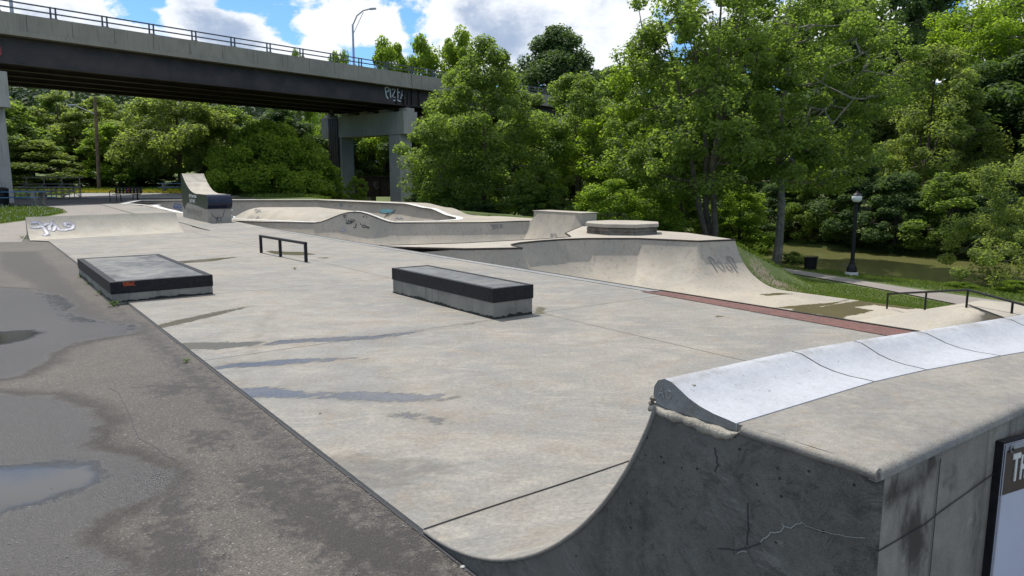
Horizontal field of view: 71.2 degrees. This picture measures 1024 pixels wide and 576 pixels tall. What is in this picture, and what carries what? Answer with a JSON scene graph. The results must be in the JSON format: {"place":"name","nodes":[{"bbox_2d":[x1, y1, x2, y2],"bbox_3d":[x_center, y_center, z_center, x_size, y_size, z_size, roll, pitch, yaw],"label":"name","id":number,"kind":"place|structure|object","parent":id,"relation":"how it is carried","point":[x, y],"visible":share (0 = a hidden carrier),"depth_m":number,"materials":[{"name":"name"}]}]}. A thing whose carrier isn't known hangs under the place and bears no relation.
{"place":"outdoors","nodes":[
{"label":"outdoors","id":0,"kind":"place"},
{"bbox_2d":[0,205,62,222],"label":"lawn grass","id":1,"kind":"structure","parent":0,"point":[13,214],"depth_m":33.52,"materials":[{"name":"plant"}]},
{"bbox_2d":[13,177,83,198],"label":"bleachers","id":2,"kind":"object","parent":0,"point":[54,190],"visible":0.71,"depth_m":49.34,"materials":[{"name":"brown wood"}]},
{"bbox_2d":[0,204,207,241],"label":"path","id":3,"kind":"structure","parent":0,"point":[11,232],"depth_m":31.76,"materials":[{"name":"concrete"}]},
{"bbox_2d":[6,198,255,205],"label":"road","id":4,"kind":"structure","parent":0,"point":[55,201],"depth_m":46.22,"materials":[{"name":"asphalt"}]},
{"bbox_2d":[0,187,10,205],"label":"litter bin","id":5,"kind":"object","parent":4,"relation":"on","point":[4,191],"visible":0.91,"depth_m":39.63,"materials":[{"name":"black paint"}]},
{"bbox_2d":[0,191,55,205],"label":"picnic table","id":6,"kind":"object","parent":4,"relation":"on","point":[34,197],"visible":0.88,"depth_m":39.61,"materials":[{"name":"blue paint"}]},
{"bbox_2d":[109,187,142,200],"bbox_3d":[-24.107,-5.853,44.669,1.792,0.874,0.676,0,9,0],"label":"park bench","id":7,"kind":"object","parent":4,"relation":"on","point":[126,190],"visible":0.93,"depth_m":44.89,"materials":[{"name":"black paint"}]},
{"bbox_2d":[13,186,330,198],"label":"meadow grass","id":8,"kind":"structure","parent":0,"point":[249,194],"depth_m":55.63,"materials":[{"name":"plant"}]},
{"bbox_2d":[0,239,470,575],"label":"asphalt","id":9,"kind":"structure","parent":0,"point":[211,450],"depth_m":4.18,"materials":[{"name":"black"}]},
{"bbox_2d":[2,293,465,575],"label":"grit","id":10,"kind":"object","parent":9,"relation":"on","point":[260,431],"visible":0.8,"depth_m":4.41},
{"bbox_2d":[0,87,1023,306],"bbox_3d":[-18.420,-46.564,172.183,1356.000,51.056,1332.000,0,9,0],"label":"ground","id":11,"kind":"structure","parent":0,"point":[749,260],"depth_m":32.00,"materials":[{"name":"green plant"}]},
{"bbox_2d":[5,96,71,176],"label":"broadleaf tree","id":12,"kind":"object","parent":11,"relation":"on","point":[16,131],"visible":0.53,"depth_m":68.96,"materials":[{"name":"green plant"}]},
{"bbox_2d":[12,176,67,189],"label":"shrub","id":13,"kind":"object","parent":11,"relation":"on","point":[18,181],"visible":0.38,"depth_m":64.15,"materials":[{"name":"green plant"}]},
{"bbox_2d":[8,139,93,186],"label":"broadleaf tree","id":14,"kind":"object","parent":11,"relation":"on","point":[44,160],"visible":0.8,"depth_m":65.69,"materials":[{"name":"green plant"}]},
{"bbox_2d":[9,90,104,174],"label":"broadleaf tree","id":15,"kind":"object","parent":11,"relation":"on","point":[48,102],"visible":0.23,"depth_m":75.08,"materials":[{"name":"green plant"}]},
{"bbox_2d":[49,173,117,187],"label":"shrub","id":16,"kind":"object","parent":11,"relation":"on","point":[76,181],"visible":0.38,"depth_m":68.36,"materials":[{"name":"green plant"}]},
{"bbox_2d":[67,97,100,188],"bbox_3d":[-38.625,-12.890,64.803,2.591,8.609,0.340,0,9,0],"label":"utility pole","id":17,"kind":"object","parent":11,"relation":"on","point":[97,147],"visible":0.94,"depth_m":64.64,"materials":[{"name":"brown wood"}]},
{"bbox_2d":[48,96,132,167],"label":"broadleaf tree","id":18,"kind":"object","parent":11,"relation":"on","point":[81,115],"visible":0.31,"depth_m":73.21,"materials":[{"name":"green plant"}]},
{"bbox_2d":[73,121,159,186],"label":"broadleaf tree","id":19,"kind":"object","parent":11,"relation":"on","point":[119,177],"visible":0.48,"depth_m":68.21,"materials":[{"name":"green plant"}]},
{"bbox_2d":[36,188,230,193],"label":"yellow wildflowers","id":20,"kind":"object","parent":11,"relation":"on","point":[143,190],"visible":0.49,"depth_m":58.53,"materials":[{"name":"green plant"}]},
{"bbox_2d":[62,193,239,197],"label":"gravel","id":21,"kind":"structure","parent":11,"relation":"on","point":[142,195],"depth_m":54.56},
{"bbox_2d":[123,170,178,186],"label":"shrub","id":22,"kind":"object","parent":11,"relation":"on","point":[171,179],"visible":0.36,"depth_m":71.90,"materials":[{"name":"green plant"}]},
{"bbox_2d":[79,97,258,186],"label":"broadleaf tree","id":23,"kind":"object","parent":11,"relation":"on","point":[175,140],"visible":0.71,"depth_m":67.57,"materials":[{"name":"green plant"}]},
{"bbox_2d":[188,105,258,169],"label":"broadleaf tree","id":24,"kind":"object","parent":11,"relation":"on","point":[237,119],"visible":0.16,"depth_m":71.45,"materials":[{"name":"green plant"}]},
{"bbox_2d":[202,119,339,195],"bbox_3d":[-19.525,-10.135,57.042,11.106,6.633,12.063,0,9,0],"label":"round bush","id":25,"kind":"object","parent":11,"relation":"on","point":[284,159],"visible":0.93,"depth_m":54.82,"materials":[{"name":"dark green leaves"},{"name":"bark"}]},
{"bbox_2d":[242,108,328,168],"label":"broadleaf tree","id":26,"kind":"object","parent":11,"relation":"on","point":[276,115],"visible":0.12,"depth_m":81.28,"materials":[{"name":"green plant"}]},
{"bbox_2d":[285,48,319,145],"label":"broadleaf tree","id":27,"kind":"object","parent":11,"relation":"on","point":[308,116],"visible":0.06,"depth_m":102.79,"materials":[{"name":"green plant"}]},
{"bbox_2d":[0,0,624,202],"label":"road bridge","id":28,"kind":"structure","parent":11,"relation":"on","point":[51,53],"depth_m":53.67,"materials":[{"name":"paint"}]},
{"bbox_2d":[352,8,375,64],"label":"road lamp","id":29,"kind":"object","parent":28,"relation":"on","point":[353,49],"visible":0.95,"depth_m":75.03,"materials":[{"name":"metal"}]},
{"bbox_2d":[118,199,532,230],"bbox_3d":[-10.866,-3.584,36.467,11.356,1.516,29.477,-8,12,-42],"label":"skate bowl","id":30,"kind":"object","parent":11,"relation":"on","point":[293,210],"visible":0.5,"depth_m":35.19,"materials":[{"name":"concrete"}]},
{"bbox_2d":[8,86,643,181],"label":"hillside woods","id":31,"kind":"object","parent":11,"relation":"on","point":[27,98],"depth_m":135.53,"materials":[{"name":"green plant"}]},
{"bbox_2d":[308,160,348,199],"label":"shrub","id":32,"kind":"object","parent":11,"relation":"on","point":[336,195],"visible":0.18,"depth_m":59.57,"materials":[{"name":"green plant"}]},
{"bbox_2d":[314,48,350,138],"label":"broadleaf tree","id":33,"kind":"object","parent":11,"relation":"on","point":[337,61],"visible":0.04,"depth_m":96.42,"materials":[{"name":"green plant"}]},
{"bbox_2d":[319,114,385,196],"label":"broadleaf tree","id":34,"kind":"object","parent":11,"relation":"on","point":[363,167],"visible":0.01,"depth_m":88.07,"materials":[{"name":"green plant"}]},
{"bbox_2d":[345,176,368,200],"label":"shrub","id":35,"kind":"object","parent":11,"relation":"on","point":[355,183],"visible":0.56,"depth_m":61.16,"materials":[{"name":"green plant"}]},
{"bbox_2d":[327,136,388,175],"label":"broadleaf tree","id":36,"kind":"object","parent":11,"relation":"on","point":[370,154],"visible":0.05,"depth_m":90.26,"materials":[{"name":"green plant"}]},
{"bbox_2d":[354,34,417,175],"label":"broadleaf tree","id":37,"kind":"object","parent":11,"relation":"on","point":[389,53],"visible":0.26,"depth_m":87.44,"materials":[{"name":"green plant"}]},
{"bbox_2d":[236,211,581,251],"bbox_3d":[-9.105,-3.665,37.733,11.747,1.600,41.030,-4,9,-24],"label":"skate channel","id":38,"kind":"object","parent":11,"relation":"on","point":[361,227],"visible":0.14,"depth_m":27.89,"materials":[{"name":"concrete"}]},
{"bbox_2d":[532,210,598,225],"bbox_3d":[2.007,-2.107,27.482,0.870,1.675,2.850,-6,11,-36],"label":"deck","id":39,"kind":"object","parent":38,"relation":"on","point":[583,217],"visible":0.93,"depth_m":26.35,"materials":[{"name":"concrete"}]},
{"bbox_2d":[367,121,458,175],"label":"broadleaf tree","id":40,"kind":"object","parent":11,"relation":"on","point":[384,169],"visible":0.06,"depth_m":86.11,"materials":[{"name":"green plant"}]},
{"bbox_2d":[402,33,447,146],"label":"broadleaf tree","id":41,"kind":"object","parent":11,"relation":"on","point":[426,58],"visible":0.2,"depth_m":87.78,"materials":[{"name":"green plant"}]},
{"bbox_2d":[433,187,462,209],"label":"shrub","id":42,"kind":"object","parent":11,"relation":"on","point":[440,199],"visible":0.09,"depth_m":45.93,"materials":[{"name":"green plant"}]},
{"bbox_2d":[410,113,505,209],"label":"broadleaf tree","id":43,"kind":"object","parent":11,"relation":"on","point":[456,179],"visible":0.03,"depth_m":69.55,"materials":[{"name":"green plant"}]},
{"bbox_2d":[420,24,501,139],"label":"broadleaf tree","id":44,"kind":"object","parent":11,"relation":"on","point":[452,54],"visible":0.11,"depth_m":87.05,"materials":[{"name":"green plant"}]},
{"bbox_2d":[355,176,574,200],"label":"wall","id":45,"kind":"structure","parent":11,"relation":"on","point":[378,186],"depth_m":83.15,"materials":[{"name":"concrete"}]},
{"bbox_2d":[33,204,918,575],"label":"concrete slab","id":46,"kind":"structure","parent":11,"relation":"on","point":[419,416],"depth_m":6.88,"materials":[{"name":"grey"}]},
{"bbox_2d":[25,212,183,240],"bbox_3d":[-12.283,-1.872,21.799,1.326,0.703,4.510,8,12,42],"label":"quarter pipe","id":47,"kind":"object","parent":46,"relation":"on","point":[61,227],"visible":0.99,"depth_m":21.70,"materials":[{"name":"concrete"}]},
{"bbox_2d":[77,254,212,304],"bbox_3d":[-6.023,-0.157,11.556,1.326,0.405,3.731,-6,11,-36],"label":"manual pad","id":48,"kind":"object","parent":46,"relation":"on","point":[123,279],"visible":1,"depth_m":10.40,"materials":[{"name":"concrete"}]},
{"bbox_2d":[181,174,231,222],"bbox_3d":[-12.399,-3.667,28.923,0.894,1.930,4.212,-6,11,-36],"label":"skate ramp (quarter pipe)","id":49,"kind":"object","parent":46,"relation":"on","point":[202,201],"visible":1,"depth_m":28.30,"materials":[{"name":"concrete"}]},
{"bbox_2d":[259,235,307,261],"bbox_3d":[-4.981,-0.863,15.475,0.060,0.434,2.522,-7,11,-39],"label":"grind rail","id":50,"kind":"object","parent":46,"relation":"on","point":[280,240],"visible":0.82,"depth_m":15.51,"materials":[{"name":"metal"}]},
{"bbox_2d":[392,265,532,318],"bbox_3d":[-0.754,0.038,9.739,0.621,0.422,2.580,-6,11,-36],"label":"grind ledge","id":51,"kind":"object","parent":46,"relation":"on","point":[485,296],"visible":0.99,"depth_m":9.17,"materials":[{"name":"concrete"}]},
{"bbox_2d":[423,314,1023,575],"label":"quarter pipe","id":52,"kind":"object","parent":46,"relation":"on","point":[870,457],"visible":0.98,"depth_m":2.04,"materials":[{"name":"concrete"}]},
{"bbox_2d":[981,433,1023,575],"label":"banner sign","id":53,"kind":"object","parent":52,"relation":"attached to","point":[1003,555],"visible":1,"depth_m":2.03,"materials":[{"name":"black paint"}]},
{"bbox_2d":[642,291,912,335],"bbox_3d":[3.653,0.395,8.405,0.540,0.001,5.797,-6,11,-36],"label":"brick band","id":54,"kind":"object","parent":46,"relation":"on","point":[881,330],"visible":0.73,"depth_m":8.72,"materials":[{"name":"brick"}]},
{"bbox_2d":[392,33,570,214],"bbox_3d":[-1.939,-9.526,46.398,11.351,13.160,10.598,0,9,0],"label":"maple tree","id":55,"kind":"object","parent":11,"relation":"on","point":[477,165],"visible":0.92,"depth_m":44.03,"materials":[{"name":"green plant"}]},
{"bbox_2d":[464,202,501,213],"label":"shrub","id":56,"kind":"object","parent":11,"relation":"on","point":[488,206],"visible":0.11,"depth_m":44.12,"materials":[{"name":"green plant"}]},
{"bbox_2d":[494,178,545,216],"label":"shrub","id":57,"kind":"object","parent":11,"relation":"on","point":[526,204],"visible":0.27,"depth_m":43.10,"materials":[{"name":"green plant"}]},
{"bbox_2d":[485,110,575,214],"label":"broadleaf tree","id":58,"kind":"object","parent":11,"relation":"on","point":[498,193],"visible":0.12,"depth_m":71.53,"materials":[{"name":"green plant"}]},
{"bbox_2d":[527,186,575,216],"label":"shrub","id":59,"kind":"object","parent":11,"relation":"on","point":[554,200],"visible":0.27,"depth_m":44.17,"materials":[{"name":"green plant"}]},
{"bbox_2d":[390,226,727,247],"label":"raised deck","id":60,"kind":"structure","parent":11,"relation":"on","point":[580,232],"depth_m":20.84,"materials":[{"name":"concrete"}]},
{"bbox_2d":[585,220,658,234],"bbox_3d":[3.500,-1.925,22.717,2.254,0.335,2.254,-6,10,-34],"label":"octagonal pedestal","id":61,"kind":"object","parent":60,"relation":"on","point":[619,227],"visible":1,"depth_m":21.87,"materials":[{"name":"concrete"}]},
{"bbox_2d":[503,23,624,163],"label":"broadleaf tree","id":62,"kind":"object","parent":11,"relation":"on","point":[553,46],"visible":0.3,"depth_m":93.52,"materials":[{"name":"green plant"}]},
{"bbox_2d":[525,71,632,204],"bbox_3d":[4.471,-8.897,49.332,7.493,11.557,8.795,0,9,0],"label":"maple tree","id":63,"kind":"object","parent":11,"relation":"on","point":[571,86],"visible":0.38,"depth_m":47.33,"materials":[{"name":"green plant"}]},
{"bbox_2d":[535,94,623,211],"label":"broadleaf tree","id":64,"kind":"object","parent":11,"relation":"on","point":[572,194],"visible":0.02,"depth_m":77.72,"materials":[{"name":"green plant"}]},
{"bbox_2d":[572,178,653,220],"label":"shrub","id":65,"kind":"object","parent":11,"relation":"on","point":[615,194],"visible":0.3,"depth_m":35.21,"materials":[{"name":"green plant"}]},
{"bbox_2d":[567,64,660,216],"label":"broadleaf tree","id":66,"kind":"object","parent":11,"relation":"on","point":[601,90],"visible":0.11,"depth_m":68.91,"materials":[{"name":"green plant"}]},
{"bbox_2d":[544,50,708,220],"bbox_3d":[7.484,-8.907,46.306,10.789,13.193,9.768,0,9,0],"label":"maple tree","id":67,"kind":"object","parent":11,"relation":"on","point":[616,80],"visible":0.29,"depth_m":45.04,"materials":[{"name":"green plant"}]},
{"bbox_2d":[385,238,922,319],"bbox_3d":[6.781,0.455,12.191,8.947,1.266,21.417,-6,11,-36],"label":"skate basin","id":68,"kind":"object","parent":11,"relation":"on","point":[717,269],"visible":0.21,"depth_m":19.53,"materials":[{"name":"concrete"}]},
{"bbox_2d":[590,60,719,212],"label":"broadleaf tree","id":69,"kind":"object","parent":11,"relation":"on","point":[657,127],"visible":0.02,"depth_m":66.92,"materials":[{"name":"green plant"}]},
{"bbox_2d":[625,187,693,233],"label":"shrub","id":70,"kind":"object","parent":11,"relation":"on","point":[653,200],"visible":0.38,"depth_m":35.98,"materials":[{"name":"green plant"}]},
{"bbox_2d":[636,64,729,226],"bbox_3d":[9.585,-7.186,40.447,5.162,11.021,5.271,0,9,0],"label":"maple tree","id":71,"kind":"object","parent":11,"relation":"on","point":[685,163],"visible":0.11,"depth_m":39.29,"materials":[{"name":"green plant"}]},
{"bbox_2d":[651,176,722,237],"bbox_3d":[9.734,-3.997,41.612,3.941,5.024,5.099,-6,11,-37],"label":"shrub","id":72,"kind":"object","parent":11,"relation":"on","point":[692,214],"visible":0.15,"depth_m":40.86,"materials":[{"name":"green plant"}]},
{"bbox_2d":[600,0,834,236],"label":"maple tree","id":73,"kind":"object","parent":11,"relation":"on","point":[688,25],"visible":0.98,"depth_m":34.76,"materials":[{"name":"green plant"}]},
{"bbox_2d":[710,184,774,255],"bbox_3d":[14.420,-3.997,45.652,4.564,5.247,5.904,2,9,13],"label":"shrub","id":74,"kind":"object","parent":11,"relation":"on","point":[762,243],"visible":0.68,"depth_m":44.80,"materials":[{"name":"green plant"}]},
{"bbox_2d":[710,175,776,236],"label":"bank shrub","id":75,"kind":"object","parent":11,"relation":"on","point":[759,186],"visible":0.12,"depth_m":54.79,"materials":[{"name":"green plant"}]},
{"bbox_2d":[733,183,822,239],"bbox_3d":[19.809,-5.567,53.211,6.342,4.650,6.574,-1,9,-4],"label":"bank shrub","id":76,"kind":"object","parent":11,"relation":"on","point":[770,190],"visible":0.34,"depth_m":52.13,"materials":[{"name":"green plant"}]},
{"bbox_2d":[726,15,841,204],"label":"broadleaf tree","id":77,"kind":"object","parent":11,"relation":"on","point":[808,34],"visible":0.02,"depth_m":69.57,"materials":[{"name":"green plant"}]},
{"bbox_2d":[783,251,804,264],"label":"shrub","id":78,"kind":"object","parent":11,"relation":"on","point":[792,259],"visible":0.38,"depth_m":39.01,"materials":[{"name":"green plant"}]},
{"bbox_2d":[667,0,931,261],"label":"maple tree","id":79,"kind":"object","parent":11,"relation":"on","point":[854,25],"visible":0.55,"depth_m":36.27,"materials":[{"name":"green plant"}]},
{"bbox_2d":[764,166,857,243],"bbox_3d":[20.934,-6.033,50.328,5.776,6.345,5.549,0,9,-2],"label":"bank shrub","id":80,"kind":"object","parent":11,"relation":"on","point":[792,215],"visible":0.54,"depth_m":49.73,"materials":[{"name":"green plant"}]},
{"bbox_2d":[803,255,818,269],"bbox_3d":[14.048,-1.162,33.633,0.672,0.680,0.672,0,9,0],"label":"litter bin","id":81,"kind":"object","parent":11,"relation":"on","point":[810,262],"visible":0.94,"depth_m":33.43,"materials":[{"name":"metal"}]},
{"bbox_2d":[800,0,881,119],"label":"broadleaf tree","id":82,"kind":"object","parent":11,"relation":"on","point":[854,52],"visible":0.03,"depth_m":76.14,"materials":[{"name":"green plant"}]},
{"bbox_2d":[735,241,953,308],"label":"bank grass","id":83,"kind":"structure","parent":11,"relation":"on","point":[851,296],"depth_m":22.06,"materials":[{"name":"plant"}]},
{"bbox_2d":[765,32,926,186],"bbox_3d":[29.381,-15.089,64.663,14.158,16.466,12.723,-2,9,-15],"label":"broadleaf tree","id":84,"kind":"object","parent":11,"relation":"on","point":[810,93],"visible":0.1,"depth_m":61.51,"materials":[{"name":"green plant"}]},
{"bbox_2d":[845,191,861,275],"bbox_3d":[15.038,-2.233,31.418,0.560,4.050,0.560,0,9,0],"label":"lamp post","id":85,"kind":"object","parent":11,"relation":"on","point":[856,198],"visible":0.96,"depth_m":31.36,"materials":[{"name":"metal"}]},
{"bbox_2d":[805,154,907,248],"bbox_3d":[23.145,-5.760,47.962,6.971,6.457,6.725,-1,9,-10],"label":"bank shrub","id":86,"kind":"object","parent":11,"relation":"on","point":[837,230],"visible":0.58,"depth_m":46.80,"materials":[{"name":"green plant"}]},
{"bbox_2d":[813,0,952,198],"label":"broadleaf tree","id":87,"kind":"object","parent":11,"relation":"on","point":[912,17],"visible":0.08,"depth_m":75.91,"materials":[{"name":"green plant"}]},
{"bbox_2d":[852,171,946,253],"bbox_3d":[24.370,-4.672,45.283,5.912,5.419,5.703,0,9,-3],"label":"bank shrub","id":88,"kind":"object","parent":11,"relation":"on","point":[893,205],"visible":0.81,"depth_m":44.40,"materials":[{"name":"green plant"}]},
{"bbox_2d":[778,264,1023,301],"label":"shore grass","id":89,"kind":"structure","parent":11,"relation":"on","point":[900,281],"depth_m":28.67,"materials":[{"name":"plant"}]},
{"bbox_2d":[892,0,981,159],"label":"broadleaf tree","id":90,"kind":"object","parent":11,"relation":"on","point":[941,6],"visible":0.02,"depth_m":89.35,"materials":[{"name":"green plant"}]},
{"bbox_2d":[851,41,1023,211],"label":"broadleaf tree","id":91,"kind":"object","parent":11,"relation":"on","point":[958,98],"visible":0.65,"depth_m":52.97,"materials":[{"name":"green plant"}]},
{"bbox_2d":[856,300,1023,330],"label":"pyramid ramp","id":92,"kind":"structure","parent":11,"relation":"on","point":[951,315],"depth_m":13.23,"materials":[{"name":"concrete"}]},
{"bbox_2d":[886,289,1023,313],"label":"handrail","id":93,"kind":"object","parent":92,"relation":"on","point":[1012,302],"visible":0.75,"depth_m":13.29,"materials":[{"name":"metal"}]},
{"bbox_2d":[888,171,1014,257],"bbox_3d":[26.753,-4.317,42.832,6.957,5.321,7.241,-5,10,-31],"label":"bank shrub","id":94,"kind":"object","parent":11,"relation":"on","point":[935,208],"visible":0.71,"depth_m":42.43,"materials":[{"name":"green plant"}]},
{"bbox_2d":[903,116,1016,192],"bbox_3d":[38.467,-10.966,60.715,11.883,8.891,9.476,2,9,13],"label":"broadleaf tree","id":95,"kind":"object","parent":11,"relation":"on","point":[932,143],"visible":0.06,"depth_m":60.54,"materials":[{"name":"green plant"}]},
{"bbox_2d":[943,281,979,289],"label":"shrub","id":96,"kind":"object","parent":11,"relation":"on","point":[959,284],"visible":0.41,"depth_m":27.65,"materials":[{"name":"green plant"}]},
{"bbox_2d":[913,59,1023,210],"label":"broadleaf tree","id":97,"kind":"object","parent":11,"relation":"on","point":[988,78],"visible":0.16,"depth_m":56.73,"materials":[{"name":"green plant"}]},
{"bbox_2d":[916,0,1023,147],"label":"broadleaf tree","id":98,"kind":"object","parent":11,"relation":"on","point":[978,22],"visible":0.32,"depth_m":63.96,"materials":[{"name":"green plant"}]},
{"bbox_2d":[937,153,1023,289],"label":"honey locust","id":99,"kind":"object","parent":11,"relation":"on","point":[1006,237],"visible":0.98,"depth_m":29.52,"materials":[{"name":"green plant"}]},
{"bbox_2d":[953,168,1023,255],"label":"bank shrub","id":100,"kind":"object","parent":11,"relation":"on","point":[984,203],"visible":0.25,"depth_m":40.38,"materials":[{"name":"green plant"}]},
{"bbox_2d":[964,0,1023,68],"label":"broadleaf tree","id":101,"kind":"object","parent":11,"relation":"on","point":[991,56],"visible":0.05,"depth_m":73.58,"materials":[{"name":"green plant"}]},
{"bbox_2d":[980,49,1023,158],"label":"broadleaf tree","id":102,"kind":"object","parent":11,"relation":"on","point":[1010,107],"visible":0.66,"depth_m":54.47,"materials":[{"name":"green plant"}]},
{"bbox_2d":[990,280,1023,294],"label":"shrub","id":103,"kind":"object","parent":11,"relation":"on","point":[1009,286],"visible":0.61,"depth_m":26.70,"materials":[{"name":"green plant"}]},
{"bbox_2d":[1005,221,1023,264],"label":"bank shrub","id":104,"kind":"object","parent":11,"relation":"on","point":[1011,256],"visible":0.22,"depth_m":38.83,"materials":[{"name":"green plant"}]},
{"bbox_2d":[0,0,1023,104],"label":"sky","id":105,"kind":"structure","parent":0,"point":[317,25],"materials":[{"name":"blue"}]},
{"bbox_2d":[512,214,1023,289],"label":"river","id":106,"kind":"structure","parent":0,"point":[917,267],"depth_m":38.78,"materials":[{"name":"liquid"}]},
{"bbox_2d":[777,267,1009,303],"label":"riverside path","id":107,"kind":"structure","parent":0,"point":[953,298],"depth_m":26.70,"materials":[{"name":"concrete"}]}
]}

